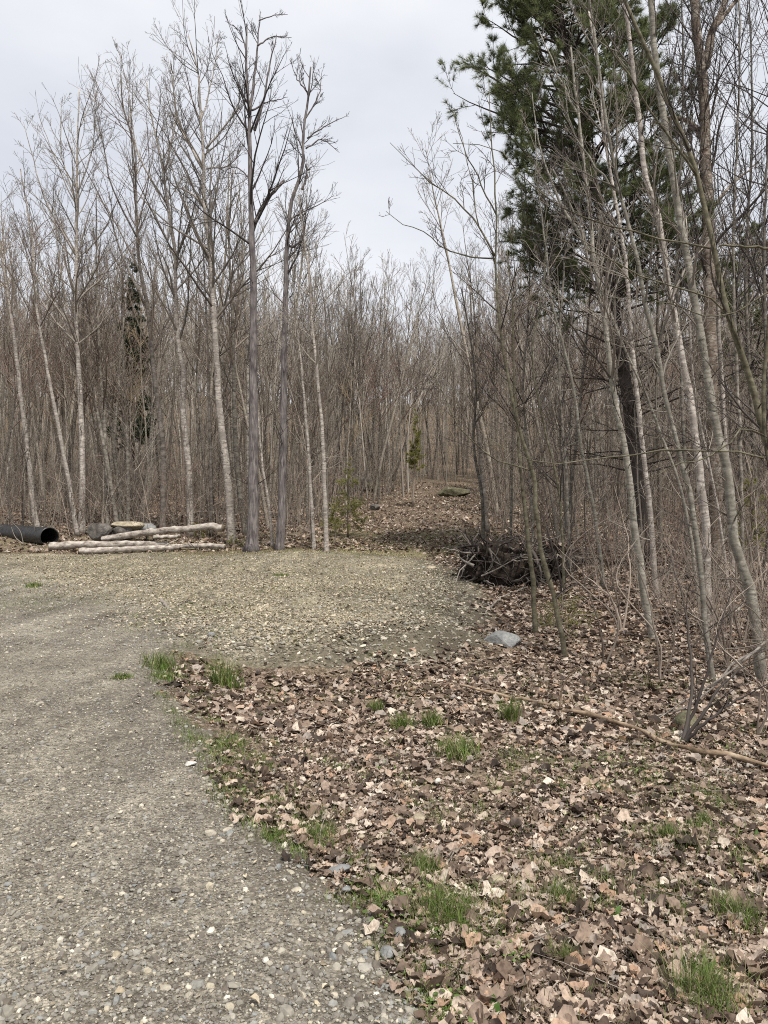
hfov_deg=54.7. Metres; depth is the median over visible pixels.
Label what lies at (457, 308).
bare tree
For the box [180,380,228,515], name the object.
bare sapling
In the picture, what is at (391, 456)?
bare sapling
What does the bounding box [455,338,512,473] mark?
bare sapling
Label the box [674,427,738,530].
bare sapling
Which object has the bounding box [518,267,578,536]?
bare tree
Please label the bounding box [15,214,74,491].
bare tree
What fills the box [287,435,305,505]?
bare sapling
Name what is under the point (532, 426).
bare tree
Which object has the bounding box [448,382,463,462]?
bare tree
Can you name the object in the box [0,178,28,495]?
bare tree
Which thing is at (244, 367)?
bare tree
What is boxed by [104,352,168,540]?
bare sapling
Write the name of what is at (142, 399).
bare tree
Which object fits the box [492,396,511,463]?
bare sapling
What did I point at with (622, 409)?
bare tree
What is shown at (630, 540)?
bare tree
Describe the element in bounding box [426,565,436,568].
rock
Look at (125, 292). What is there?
bare tree
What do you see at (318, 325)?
bare tree
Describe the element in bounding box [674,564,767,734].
bare shrub
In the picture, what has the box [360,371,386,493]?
bare tree
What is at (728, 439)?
bare sapling
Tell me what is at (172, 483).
undergrowth
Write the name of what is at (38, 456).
bare tree
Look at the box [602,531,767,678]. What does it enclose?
undergrowth
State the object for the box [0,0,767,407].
sky
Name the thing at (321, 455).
bare sapling
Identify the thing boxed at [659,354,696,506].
bare tree
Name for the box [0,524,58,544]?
culvert pipe
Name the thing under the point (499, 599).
stick
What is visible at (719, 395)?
bare sapling
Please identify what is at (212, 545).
log
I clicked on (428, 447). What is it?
undergrowth
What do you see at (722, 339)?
bare tree
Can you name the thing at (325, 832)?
grass tuft
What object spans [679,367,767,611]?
bare sapling
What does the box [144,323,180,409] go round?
bare tree
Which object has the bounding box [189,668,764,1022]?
ground weeds
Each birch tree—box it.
[0,57,150,533]
[0,151,95,536]
[0,205,63,526]
[104,0,330,545]
[106,37,236,536]
[236,349,279,546]
[269,250,328,549]
[275,184,363,550]
[614,0,767,581]
[637,77,760,576]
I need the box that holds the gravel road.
[0,551,502,1023]
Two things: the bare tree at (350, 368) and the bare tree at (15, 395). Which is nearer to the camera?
the bare tree at (15, 395)
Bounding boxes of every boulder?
[344,475,371,490]
[364,483,380,491]
[370,504,379,510]
[437,487,469,496]
[484,631,520,647]
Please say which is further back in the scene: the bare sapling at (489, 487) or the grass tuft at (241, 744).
the bare sapling at (489, 487)
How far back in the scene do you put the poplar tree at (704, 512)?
11.46 m
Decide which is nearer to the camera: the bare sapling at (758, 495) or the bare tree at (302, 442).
the bare sapling at (758, 495)
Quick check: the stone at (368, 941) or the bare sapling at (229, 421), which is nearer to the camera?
the stone at (368, 941)
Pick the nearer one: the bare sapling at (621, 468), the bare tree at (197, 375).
the bare sapling at (621, 468)
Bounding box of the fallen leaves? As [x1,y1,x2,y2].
[0,480,767,1023]
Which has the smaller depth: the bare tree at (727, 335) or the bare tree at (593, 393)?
the bare tree at (727, 335)
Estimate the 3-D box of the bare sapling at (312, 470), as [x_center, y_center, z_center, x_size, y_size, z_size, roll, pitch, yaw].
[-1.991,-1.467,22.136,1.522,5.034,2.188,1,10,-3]
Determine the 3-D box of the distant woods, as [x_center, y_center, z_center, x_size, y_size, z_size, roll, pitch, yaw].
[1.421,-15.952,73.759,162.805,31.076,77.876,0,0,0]
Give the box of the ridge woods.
[1,293,743,413]
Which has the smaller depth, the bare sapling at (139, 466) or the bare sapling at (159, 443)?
the bare sapling at (139, 466)
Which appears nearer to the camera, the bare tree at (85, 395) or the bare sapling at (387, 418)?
the bare tree at (85, 395)
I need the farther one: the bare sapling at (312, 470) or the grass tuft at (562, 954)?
the bare sapling at (312, 470)
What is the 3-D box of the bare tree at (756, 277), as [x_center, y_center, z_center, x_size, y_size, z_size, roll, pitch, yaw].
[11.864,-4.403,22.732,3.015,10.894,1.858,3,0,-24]
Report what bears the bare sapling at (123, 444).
on the ground at (300, 671)
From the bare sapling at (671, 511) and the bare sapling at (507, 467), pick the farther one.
the bare sapling at (507, 467)
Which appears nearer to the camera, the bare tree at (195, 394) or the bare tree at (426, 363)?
the bare tree at (195, 394)
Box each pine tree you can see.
[435,0,763,566]
[682,215,767,521]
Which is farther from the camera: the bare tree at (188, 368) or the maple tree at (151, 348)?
the bare tree at (188, 368)
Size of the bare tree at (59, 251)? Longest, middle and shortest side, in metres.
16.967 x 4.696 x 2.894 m
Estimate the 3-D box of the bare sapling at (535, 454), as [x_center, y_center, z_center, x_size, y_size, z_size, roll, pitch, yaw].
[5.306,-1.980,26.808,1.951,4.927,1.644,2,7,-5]
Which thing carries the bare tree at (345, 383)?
on the ground at (300, 671)
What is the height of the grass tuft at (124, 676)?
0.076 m
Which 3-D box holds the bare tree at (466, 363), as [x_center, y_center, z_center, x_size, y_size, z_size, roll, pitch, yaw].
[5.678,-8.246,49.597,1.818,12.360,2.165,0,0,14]
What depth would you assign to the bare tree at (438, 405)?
48.83 m
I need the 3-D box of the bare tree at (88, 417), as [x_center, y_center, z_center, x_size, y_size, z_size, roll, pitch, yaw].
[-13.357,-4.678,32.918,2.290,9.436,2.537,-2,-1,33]
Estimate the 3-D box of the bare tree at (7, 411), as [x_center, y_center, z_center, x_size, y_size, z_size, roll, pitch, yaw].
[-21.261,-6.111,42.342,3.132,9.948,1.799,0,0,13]
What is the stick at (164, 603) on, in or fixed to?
on the gravel road
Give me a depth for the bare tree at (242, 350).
37.40 m
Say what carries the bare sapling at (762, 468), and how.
on the ground at (300, 671)
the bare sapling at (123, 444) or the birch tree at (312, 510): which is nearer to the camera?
the birch tree at (312, 510)
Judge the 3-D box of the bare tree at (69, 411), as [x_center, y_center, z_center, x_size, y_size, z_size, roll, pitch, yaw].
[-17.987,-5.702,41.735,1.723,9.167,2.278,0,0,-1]
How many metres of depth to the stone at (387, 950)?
2.66 m
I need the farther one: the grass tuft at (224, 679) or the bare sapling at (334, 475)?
the bare sapling at (334, 475)
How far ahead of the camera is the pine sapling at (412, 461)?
33.91 m
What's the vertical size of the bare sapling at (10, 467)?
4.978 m
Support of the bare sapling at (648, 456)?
on the ground at (300, 671)
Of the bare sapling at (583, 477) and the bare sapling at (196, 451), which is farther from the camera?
the bare sapling at (196, 451)
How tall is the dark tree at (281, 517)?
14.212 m
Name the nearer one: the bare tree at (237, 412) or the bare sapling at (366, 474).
the bare sapling at (366, 474)
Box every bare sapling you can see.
[0,335,17,424]
[0,349,48,524]
[0,373,60,523]
[0,383,16,458]
[0,391,33,487]
[0,418,34,524]
[0,421,32,523]
[0,426,38,525]
[4,427,29,512]
[11,398,56,510]
[27,386,73,513]
[27,397,74,453]
[38,423,64,501]
[42,380,106,511]
[46,448,74,511]
[47,430,78,522]
[52,370,103,528]
[62,425,99,488]
[68,400,114,489]
[68,454,98,526]
[74,422,104,499]
[77,418,110,498]
[94,442,125,508]
[97,390,141,505]
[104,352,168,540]
[108,424,153,520]
[112,333,178,507]
[113,407,155,535]
[129,418,158,521]
[131,436,155,513]
[142,409,172,501]
[143,420,172,502]
[144,438,175,521]
[151,446,186,541]
[155,426,199,536]
[156,372,214,481]
[169,390,213,518]
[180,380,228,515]
[180,454,212,510]
[191,350,237,522]
[192,395,232,517]
[193,365,242,500]
[194,368,240,519]
[197,408,233,523]
[201,360,245,467]
[201,421,243,529]
[203,430,233,521]
[213,391,245,463]
[248,313,308,484]
[259,457,272,501]
[260,343,338,533]
[268,331,321,524]
[269,356,324,446]
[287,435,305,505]
[288,418,325,484]
[289,326,357,514]
[290,411,322,518]
[293,377,341,539]
[296,398,329,491]
[296,456,319,524]
[303,383,352,513]
[310,383,336,453]
[313,409,336,502]
[315,409,344,500]
[315,428,342,521]
[318,342,378,511]
[321,441,341,516]
[324,396,343,488]
[324,408,352,489]
[352,453,360,483]
[355,428,370,479]
[355,462,372,496]
[356,418,384,472]
[357,442,377,508]
[361,422,381,498]
[362,387,386,461]
[364,411,382,482]
[365,369,397,479]
[365,401,394,495]
[369,409,399,493]
[372,410,399,497]
[373,414,394,494]
[386,428,406,488]
[386,432,399,488]
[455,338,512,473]
[455,368,500,525]
[457,373,510,508]
[480,310,571,541]
[481,371,535,522]
[484,338,550,525]
[485,421,522,514]
[485,447,498,504]
[488,380,519,498]
[489,420,531,528]
[492,327,552,468]
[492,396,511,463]
[507,309,602,541]
[507,399,557,523]
[511,427,561,537]
[513,464,549,539]
[522,252,618,571]
[523,373,557,529]
[523,432,572,539]
[525,316,597,532]
[529,433,562,544]
[537,425,557,524]
[549,422,585,517]
[552,413,597,499]
[552,441,566,510]
[553,436,610,538]
[554,402,622,543]
[557,389,595,523]
[564,399,622,565]
[566,429,588,528]
[570,379,618,493]
[571,411,600,528]
[573,284,689,558]
[574,364,623,549]
[576,342,647,489]
[579,462,614,542]
[580,458,626,585]
[583,351,651,562]
[583,375,621,538]
[585,370,660,544]
[587,451,615,534]
[588,453,627,573]
[590,356,661,449]
[590,459,611,540]
[593,451,623,552]
[594,351,660,549]
[597,405,626,497]
[598,339,663,475]
[600,319,660,450]
[609,415,670,550]
[615,409,665,513]
[623,432,663,507]
[631,368,674,499]
[633,258,766,578]
[634,350,703,558]
[642,376,742,603]
[643,401,681,515]
[645,411,675,533]
[653,458,704,580]
[654,477,713,603]
[655,387,733,484]
[658,274,760,510]
[660,429,708,512]
[665,329,760,445]
[666,459,680,524]
[671,252,767,558]
[672,396,700,522]
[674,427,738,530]
[677,458,733,594]
[679,357,748,516]
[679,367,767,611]
[684,360,745,553]
[708,387,767,589]
[710,260,767,587]
[711,467,753,578]
[714,324,767,564]
[718,376,767,536]
[720,341,765,443]
[724,438,767,552]
[725,291,767,501]
[733,409,767,577]
[736,428,767,609]
[740,337,765,505]
[740,471,767,559]
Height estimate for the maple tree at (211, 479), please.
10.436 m
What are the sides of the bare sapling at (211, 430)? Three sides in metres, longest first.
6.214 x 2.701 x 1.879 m
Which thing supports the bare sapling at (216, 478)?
on the ground at (300, 671)
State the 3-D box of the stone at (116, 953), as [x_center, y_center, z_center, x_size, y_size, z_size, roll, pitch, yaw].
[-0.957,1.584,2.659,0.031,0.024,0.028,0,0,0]
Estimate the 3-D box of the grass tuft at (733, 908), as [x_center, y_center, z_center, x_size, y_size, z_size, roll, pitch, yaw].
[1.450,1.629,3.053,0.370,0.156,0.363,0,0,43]
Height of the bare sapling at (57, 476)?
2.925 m
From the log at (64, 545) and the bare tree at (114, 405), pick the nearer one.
the log at (64, 545)
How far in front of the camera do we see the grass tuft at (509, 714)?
6.79 m
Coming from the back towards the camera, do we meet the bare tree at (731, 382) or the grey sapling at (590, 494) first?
the bare tree at (731, 382)
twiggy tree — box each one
[462,161,588,542]
[502,68,612,573]
[619,0,754,579]
[648,0,767,601]
[665,0,767,490]
[665,0,767,560]
[689,4,767,360]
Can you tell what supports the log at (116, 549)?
on the ground at (300, 671)
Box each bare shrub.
[509,432,601,594]
[548,487,637,662]
[553,486,645,628]
[603,509,727,679]
[641,635,767,718]
[646,491,763,663]
[653,527,767,742]
[656,468,767,643]
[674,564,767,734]
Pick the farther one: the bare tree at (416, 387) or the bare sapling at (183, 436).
the bare tree at (416, 387)
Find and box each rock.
[87,523,112,540]
[111,521,144,529]
[112,526,136,539]
[137,523,156,536]
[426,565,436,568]
[675,710,696,725]
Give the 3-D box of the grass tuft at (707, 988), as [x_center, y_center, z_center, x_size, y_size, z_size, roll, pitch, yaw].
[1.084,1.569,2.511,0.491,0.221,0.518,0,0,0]
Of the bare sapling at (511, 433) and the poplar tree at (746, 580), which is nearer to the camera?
the poplar tree at (746, 580)
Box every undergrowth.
[0,435,767,541]
[2,396,767,480]
[554,497,767,675]
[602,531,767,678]
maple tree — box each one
[23,214,130,521]
[58,44,207,527]
[64,277,134,520]
[68,197,134,525]
[92,243,148,520]
[164,213,225,536]
[196,144,280,534]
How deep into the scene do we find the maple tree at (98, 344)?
25.36 m
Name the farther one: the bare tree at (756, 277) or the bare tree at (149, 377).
the bare tree at (149, 377)
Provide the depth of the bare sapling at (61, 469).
26.80 m
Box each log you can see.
[48,540,168,550]
[78,540,188,553]
[101,522,224,540]
[153,534,180,539]
[156,543,225,548]
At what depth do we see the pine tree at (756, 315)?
26.64 m
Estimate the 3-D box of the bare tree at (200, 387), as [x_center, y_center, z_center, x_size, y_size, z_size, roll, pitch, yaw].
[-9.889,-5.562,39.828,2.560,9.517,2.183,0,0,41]
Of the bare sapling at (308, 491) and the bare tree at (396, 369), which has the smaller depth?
the bare sapling at (308, 491)
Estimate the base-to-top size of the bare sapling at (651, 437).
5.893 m
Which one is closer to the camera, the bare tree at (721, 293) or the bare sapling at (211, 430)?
the bare tree at (721, 293)
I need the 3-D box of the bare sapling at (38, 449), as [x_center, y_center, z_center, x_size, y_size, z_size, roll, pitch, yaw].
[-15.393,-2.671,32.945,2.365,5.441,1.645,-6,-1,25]
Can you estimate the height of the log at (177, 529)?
0.580 m
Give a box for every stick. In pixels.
[159,598,169,608]
[318,640,346,654]
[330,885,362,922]
[397,679,448,686]
[483,586,527,614]
[703,760,767,775]
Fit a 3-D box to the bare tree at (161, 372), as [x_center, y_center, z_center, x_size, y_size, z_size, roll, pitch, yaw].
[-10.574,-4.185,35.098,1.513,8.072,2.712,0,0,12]
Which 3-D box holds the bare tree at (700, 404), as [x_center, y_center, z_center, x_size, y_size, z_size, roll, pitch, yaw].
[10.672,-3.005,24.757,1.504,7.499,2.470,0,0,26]
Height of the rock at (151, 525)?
0.415 m
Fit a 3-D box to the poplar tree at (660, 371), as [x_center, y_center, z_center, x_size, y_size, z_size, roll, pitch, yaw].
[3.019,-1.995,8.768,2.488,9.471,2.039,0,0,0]
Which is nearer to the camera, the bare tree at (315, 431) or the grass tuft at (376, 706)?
the grass tuft at (376, 706)
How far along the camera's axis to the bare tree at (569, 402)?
38.04 m
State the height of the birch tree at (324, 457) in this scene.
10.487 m
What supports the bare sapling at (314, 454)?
on the ground at (300, 671)
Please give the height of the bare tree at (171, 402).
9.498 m
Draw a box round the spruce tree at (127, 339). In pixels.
[106,255,160,502]
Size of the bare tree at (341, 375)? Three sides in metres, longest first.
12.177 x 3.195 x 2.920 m
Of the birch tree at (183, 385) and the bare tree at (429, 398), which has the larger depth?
the bare tree at (429, 398)
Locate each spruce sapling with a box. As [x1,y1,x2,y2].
[193,516,208,537]
[226,532,242,546]
[318,458,374,537]
[328,488,341,541]
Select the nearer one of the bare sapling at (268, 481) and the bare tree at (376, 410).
the bare sapling at (268, 481)
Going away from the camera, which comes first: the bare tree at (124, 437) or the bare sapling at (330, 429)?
the bare tree at (124, 437)
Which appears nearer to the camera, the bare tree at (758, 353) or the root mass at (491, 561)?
the root mass at (491, 561)
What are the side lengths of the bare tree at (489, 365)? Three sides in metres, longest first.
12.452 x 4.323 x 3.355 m
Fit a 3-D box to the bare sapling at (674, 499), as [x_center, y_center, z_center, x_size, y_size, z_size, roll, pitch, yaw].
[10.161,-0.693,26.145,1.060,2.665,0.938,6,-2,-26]
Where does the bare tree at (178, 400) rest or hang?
on the ground at (300, 671)
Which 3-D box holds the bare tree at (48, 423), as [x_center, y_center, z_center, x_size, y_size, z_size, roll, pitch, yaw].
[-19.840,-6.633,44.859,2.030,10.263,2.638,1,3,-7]
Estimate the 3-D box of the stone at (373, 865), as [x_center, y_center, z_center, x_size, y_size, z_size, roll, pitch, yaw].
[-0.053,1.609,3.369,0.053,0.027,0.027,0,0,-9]
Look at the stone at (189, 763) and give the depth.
4.64 m
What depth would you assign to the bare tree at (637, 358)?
30.14 m
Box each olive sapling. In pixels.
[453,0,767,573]
[459,225,767,489]
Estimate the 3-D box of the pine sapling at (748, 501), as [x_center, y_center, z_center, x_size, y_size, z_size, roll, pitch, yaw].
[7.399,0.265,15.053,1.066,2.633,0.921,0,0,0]
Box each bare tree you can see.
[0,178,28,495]
[0,214,54,508]
[0,214,71,471]
[0,229,58,480]
[0,230,63,498]
[0,246,44,503]
[0,298,7,509]
[0,306,55,514]
[0,323,25,487]
[0,382,20,438]
[2,220,66,484]
[11,231,73,504]
[13,304,58,525]
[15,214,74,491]
[24,310,68,520]
[25,264,104,498]
[27,179,118,498]
[31,317,68,496]
[35,297,72,494]
[37,320,67,485]
[40,339,91,526]
[43,283,86,517]
[46,225,121,521]
[51,227,125,445]
[51,266,118,502]
[52,254,117,510]
[53,332,77,489]
[54,234,107,507]
[55,257,112,481]
[56,205,118,511]
[63,304,116,510]
[81,287,131,520]
[85,212,134,461]
[86,235,178,516]
[87,215,168,500]
[91,359,110,461]
[92,313,138,522]
[93,218,153,494]
[100,278,132,487]
[103,305,147,471]
[108,289,165,516]
[110,350,145,461]
[112,323,150,494]
[120,246,165,480]
[128,244,195,512]
[135,289,173,493]
[139,267,172,490]
[139,281,192,496]
[140,339,178,495]
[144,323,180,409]
[149,196,211,517]
[155,330,184,488]
[158,115,263,516]
[159,295,192,498]
[162,280,220,458]
[167,291,221,497]
[170,294,209,452]
[172,298,211,475]
[174,214,280,497]
[186,320,211,494]
[189,185,269,527]
[191,310,243,492]
[198,264,268,514]
[213,331,248,493]
[216,160,266,504]
[219,324,245,487]
[222,291,272,421]
[222,320,259,415]
[223,240,273,408]
[226,322,264,418]
[226,331,268,491]
[235,287,279,515]
[239,328,274,448]
[240,149,334,506]
[245,319,301,525]
[261,307,294,489]
[265,302,326,494]
[269,232,320,498]
[270,278,327,502]
[287,304,334,516]
[288,332,314,508]
[288,363,298,454]
[288,405,298,495]
[289,310,334,524]
[291,276,327,522]
[292,358,314,500]
[296,262,329,449]
[298,332,316,482]
[304,300,333,454]
[306,355,331,476]
[310,283,354,456]
[315,323,334,484]
[316,244,371,512]
[316,285,369,510]
[320,292,348,463]
[321,269,368,475]
[322,282,370,484]
[322,294,372,474]
[322,334,335,455]
[324,374,335,435]
[325,275,379,483]
[325,295,358,470]
[334,288,362,494]
[337,275,385,488]
[337,292,371,506]
[340,359,375,516]
[341,280,388,480]
[342,247,380,494]
[342,319,379,490]
[348,322,372,458]
[352,300,374,445]
[358,255,408,507]
[359,322,401,503]
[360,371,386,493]
[365,337,390,470]
[367,358,382,477]
[371,274,396,478]
[372,247,439,500]
[381,377,399,433]
[383,308,439,485]
[384,258,434,494]
[387,371,406,474]
[388,380,404,478]
[393,301,438,480]
[394,354,424,423]
[406,317,451,475]
[406,343,432,473]
[406,369,426,479]
[407,111,498,512]
[410,364,435,481]
[416,335,444,476]
[422,385,449,479]
[423,334,451,475]
[428,318,462,479]
[436,312,471,474]
[439,324,472,476]
[444,190,524,503]
[444,363,465,477]
[447,203,490,482]
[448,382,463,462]
[448,385,465,481]
[452,237,494,434]
[452,327,492,463]
[458,297,480,470]
[461,277,502,488]
[462,243,524,517]
[468,325,506,467]
[469,281,506,382]
[470,247,527,502]
[470,256,560,537]
[476,283,522,477]
[481,377,520,529]
[483,314,525,485]
[484,244,514,478]
[485,318,529,508]
[490,234,573,542]
[491,310,545,445]
[491,324,535,469]
[493,245,546,470]
[493,307,532,493]
[495,265,547,474]
[512,293,556,459]
[515,249,636,528]
[517,283,574,507]
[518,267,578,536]
[518,391,541,457]
[520,291,550,502]
[524,323,563,507]
[531,145,628,541]
[555,348,584,494]
[556,247,611,522]
[557,353,579,442]
[562,347,603,497]
[566,329,602,465]
[567,247,638,547]
[570,297,617,501]
[573,256,651,558]
[574,320,609,486]
[574,377,593,468]
[575,276,611,528]
[575,287,617,503]
[584,204,639,482]
[585,300,651,517]
[590,259,667,506]
[594,56,690,549]
[596,335,606,485]
[605,299,652,511]
[607,368,627,542]
[627,323,652,480]
[638,249,697,493]
[641,360,678,502]
[642,298,694,518]
[642,304,693,533]
[646,307,687,476]
[648,251,707,495]
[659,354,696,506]
[662,341,679,462]
[669,302,701,473]
[672,263,702,494]
[677,271,743,382]
[682,316,725,510]
[683,265,720,470]
[692,231,754,537]
[694,206,767,542]
[705,230,742,480]
[716,272,761,554]
[724,285,766,421]
[725,250,761,491]
[727,276,766,512]
[728,233,766,499]
[729,336,747,449]
[737,193,767,380]
[754,279,766,476]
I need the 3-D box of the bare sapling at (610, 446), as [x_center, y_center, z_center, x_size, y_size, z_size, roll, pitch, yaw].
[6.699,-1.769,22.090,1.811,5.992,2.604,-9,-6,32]
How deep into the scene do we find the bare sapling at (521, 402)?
28.80 m
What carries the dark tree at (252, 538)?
on the ground at (300, 671)
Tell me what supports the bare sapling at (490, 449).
on the ground at (300, 671)
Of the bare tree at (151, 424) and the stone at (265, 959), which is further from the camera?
the bare tree at (151, 424)
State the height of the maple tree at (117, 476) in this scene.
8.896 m
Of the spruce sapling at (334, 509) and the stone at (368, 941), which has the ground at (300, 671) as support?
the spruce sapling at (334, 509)
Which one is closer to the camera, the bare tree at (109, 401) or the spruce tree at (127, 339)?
the bare tree at (109, 401)
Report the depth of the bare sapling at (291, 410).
31.92 m
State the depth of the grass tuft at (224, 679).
7.55 m
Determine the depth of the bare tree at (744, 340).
20.53 m
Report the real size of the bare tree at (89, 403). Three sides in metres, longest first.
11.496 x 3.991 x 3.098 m
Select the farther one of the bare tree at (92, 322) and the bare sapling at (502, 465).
the bare tree at (92, 322)
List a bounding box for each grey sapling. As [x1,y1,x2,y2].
[379,72,594,655]
[453,277,507,538]
[472,108,622,588]
[483,221,544,634]
[506,199,589,598]
[657,216,758,624]
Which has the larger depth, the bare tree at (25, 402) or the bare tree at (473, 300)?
the bare tree at (473, 300)
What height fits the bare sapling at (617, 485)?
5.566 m
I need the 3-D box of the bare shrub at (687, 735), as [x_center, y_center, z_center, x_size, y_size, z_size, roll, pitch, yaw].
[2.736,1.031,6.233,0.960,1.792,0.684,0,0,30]
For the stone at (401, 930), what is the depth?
2.79 m
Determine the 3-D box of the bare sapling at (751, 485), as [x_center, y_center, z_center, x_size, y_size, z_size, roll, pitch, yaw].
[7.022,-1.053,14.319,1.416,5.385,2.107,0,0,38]
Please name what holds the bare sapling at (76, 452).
on the ground at (300, 671)
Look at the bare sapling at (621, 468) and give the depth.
20.78 m
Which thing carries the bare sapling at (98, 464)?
on the ground at (300, 671)
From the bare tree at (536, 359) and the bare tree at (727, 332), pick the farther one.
the bare tree at (536, 359)
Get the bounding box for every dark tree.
[167,0,327,551]
[258,48,349,550]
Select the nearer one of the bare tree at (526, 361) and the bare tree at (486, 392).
the bare tree at (486, 392)
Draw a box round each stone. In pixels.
[112,951,120,956]
[171,887,180,892]
[185,761,196,765]
[262,957,268,962]
[328,864,350,872]
[341,885,350,891]
[362,939,371,945]
[366,863,376,868]
[375,951,379,960]
[380,945,394,958]
[395,927,405,936]
[413,813,424,821]
[434,778,440,784]
[489,874,504,884]
[491,790,501,794]
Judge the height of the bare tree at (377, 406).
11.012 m
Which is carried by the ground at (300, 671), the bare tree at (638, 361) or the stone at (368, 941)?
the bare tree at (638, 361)
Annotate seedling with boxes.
[491,994,500,1013]
[610,905,620,915]
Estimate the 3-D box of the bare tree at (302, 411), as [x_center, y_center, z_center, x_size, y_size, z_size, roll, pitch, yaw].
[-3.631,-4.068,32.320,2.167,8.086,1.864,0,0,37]
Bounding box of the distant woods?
[0,186,767,497]
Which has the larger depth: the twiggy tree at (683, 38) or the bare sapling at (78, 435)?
the bare sapling at (78, 435)
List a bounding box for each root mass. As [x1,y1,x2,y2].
[439,513,576,589]
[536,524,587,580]
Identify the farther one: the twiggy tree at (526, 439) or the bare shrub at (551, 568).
the twiggy tree at (526, 439)
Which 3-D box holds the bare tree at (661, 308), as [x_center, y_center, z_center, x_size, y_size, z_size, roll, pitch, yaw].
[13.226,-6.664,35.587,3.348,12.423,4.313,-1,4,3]
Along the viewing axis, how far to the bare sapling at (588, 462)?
20.66 m
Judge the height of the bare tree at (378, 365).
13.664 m
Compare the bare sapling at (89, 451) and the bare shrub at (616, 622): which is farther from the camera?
the bare sapling at (89, 451)
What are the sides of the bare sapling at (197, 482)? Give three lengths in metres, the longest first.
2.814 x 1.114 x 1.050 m
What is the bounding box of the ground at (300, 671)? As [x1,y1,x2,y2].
[0,393,767,1009]
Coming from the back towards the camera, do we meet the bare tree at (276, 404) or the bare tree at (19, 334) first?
the bare tree at (276, 404)
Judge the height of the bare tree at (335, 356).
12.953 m
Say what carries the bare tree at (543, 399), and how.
on the ground at (300, 671)
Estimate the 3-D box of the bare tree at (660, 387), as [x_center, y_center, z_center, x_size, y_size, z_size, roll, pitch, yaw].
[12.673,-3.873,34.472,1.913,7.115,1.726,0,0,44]
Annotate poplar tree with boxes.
[519,22,685,639]
[533,0,660,599]
[537,0,754,680]
[538,146,701,612]
[574,0,748,629]
[636,0,767,680]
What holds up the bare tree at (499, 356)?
on the ground at (300, 671)
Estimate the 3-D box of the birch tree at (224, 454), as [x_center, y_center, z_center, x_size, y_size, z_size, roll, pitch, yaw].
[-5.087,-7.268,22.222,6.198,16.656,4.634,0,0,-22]
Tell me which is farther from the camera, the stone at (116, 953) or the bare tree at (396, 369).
the bare tree at (396, 369)
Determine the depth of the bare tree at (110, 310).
40.32 m
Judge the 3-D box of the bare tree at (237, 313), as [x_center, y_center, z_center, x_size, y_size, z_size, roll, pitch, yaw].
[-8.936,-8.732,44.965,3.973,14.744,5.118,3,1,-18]
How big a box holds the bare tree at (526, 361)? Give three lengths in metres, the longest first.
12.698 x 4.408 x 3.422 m
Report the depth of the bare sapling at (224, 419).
36.38 m
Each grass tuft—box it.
[25,581,45,587]
[105,672,136,679]
[139,648,185,670]
[147,667,190,682]
[197,654,252,691]
[204,731,255,750]
[255,826,286,846]
[259,790,292,806]
[271,573,291,575]
[299,818,350,844]
[333,846,372,868]
[363,697,386,713]
[381,859,504,934]
[387,707,419,730]
[400,843,447,877]
[415,705,452,728]
[417,728,493,762]
[488,691,526,721]
[525,871,583,907]
[541,935,584,962]
[637,926,767,1019]
[652,822,681,840]
[689,876,767,938]
[691,810,713,824]
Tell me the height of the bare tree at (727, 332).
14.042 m
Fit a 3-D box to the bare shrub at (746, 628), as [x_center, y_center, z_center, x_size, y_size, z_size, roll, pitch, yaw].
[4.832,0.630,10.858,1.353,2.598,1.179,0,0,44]
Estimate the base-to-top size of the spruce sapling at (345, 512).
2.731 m
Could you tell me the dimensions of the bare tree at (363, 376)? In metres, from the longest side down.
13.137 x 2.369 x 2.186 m
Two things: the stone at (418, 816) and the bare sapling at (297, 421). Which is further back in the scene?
the bare sapling at (297, 421)
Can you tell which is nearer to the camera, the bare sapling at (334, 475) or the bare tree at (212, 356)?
the bare sapling at (334, 475)
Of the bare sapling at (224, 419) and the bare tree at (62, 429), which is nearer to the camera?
the bare tree at (62, 429)
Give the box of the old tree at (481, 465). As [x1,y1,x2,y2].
[455,277,497,531]
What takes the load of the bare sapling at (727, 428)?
on the ground at (300, 671)
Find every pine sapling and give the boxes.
[404,404,426,506]
[726,460,767,572]
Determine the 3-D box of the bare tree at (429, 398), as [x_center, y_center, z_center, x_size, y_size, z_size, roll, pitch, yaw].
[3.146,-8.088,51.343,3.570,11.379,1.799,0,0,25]
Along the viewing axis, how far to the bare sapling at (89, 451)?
30.45 m
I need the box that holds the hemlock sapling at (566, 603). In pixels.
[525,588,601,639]
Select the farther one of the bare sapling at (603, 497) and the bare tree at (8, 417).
the bare tree at (8, 417)
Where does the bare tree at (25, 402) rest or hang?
on the ground at (300, 671)
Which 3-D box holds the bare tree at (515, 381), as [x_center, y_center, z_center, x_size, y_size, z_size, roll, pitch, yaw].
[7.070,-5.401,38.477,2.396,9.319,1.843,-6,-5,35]
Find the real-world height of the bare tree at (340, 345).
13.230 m
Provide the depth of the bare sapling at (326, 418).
27.52 m
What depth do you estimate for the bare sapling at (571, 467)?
24.88 m
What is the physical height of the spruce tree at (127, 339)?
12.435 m
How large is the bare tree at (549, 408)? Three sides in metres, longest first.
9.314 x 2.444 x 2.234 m
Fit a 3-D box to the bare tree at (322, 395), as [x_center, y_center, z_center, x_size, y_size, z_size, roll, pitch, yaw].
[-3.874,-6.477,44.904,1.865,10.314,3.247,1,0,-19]

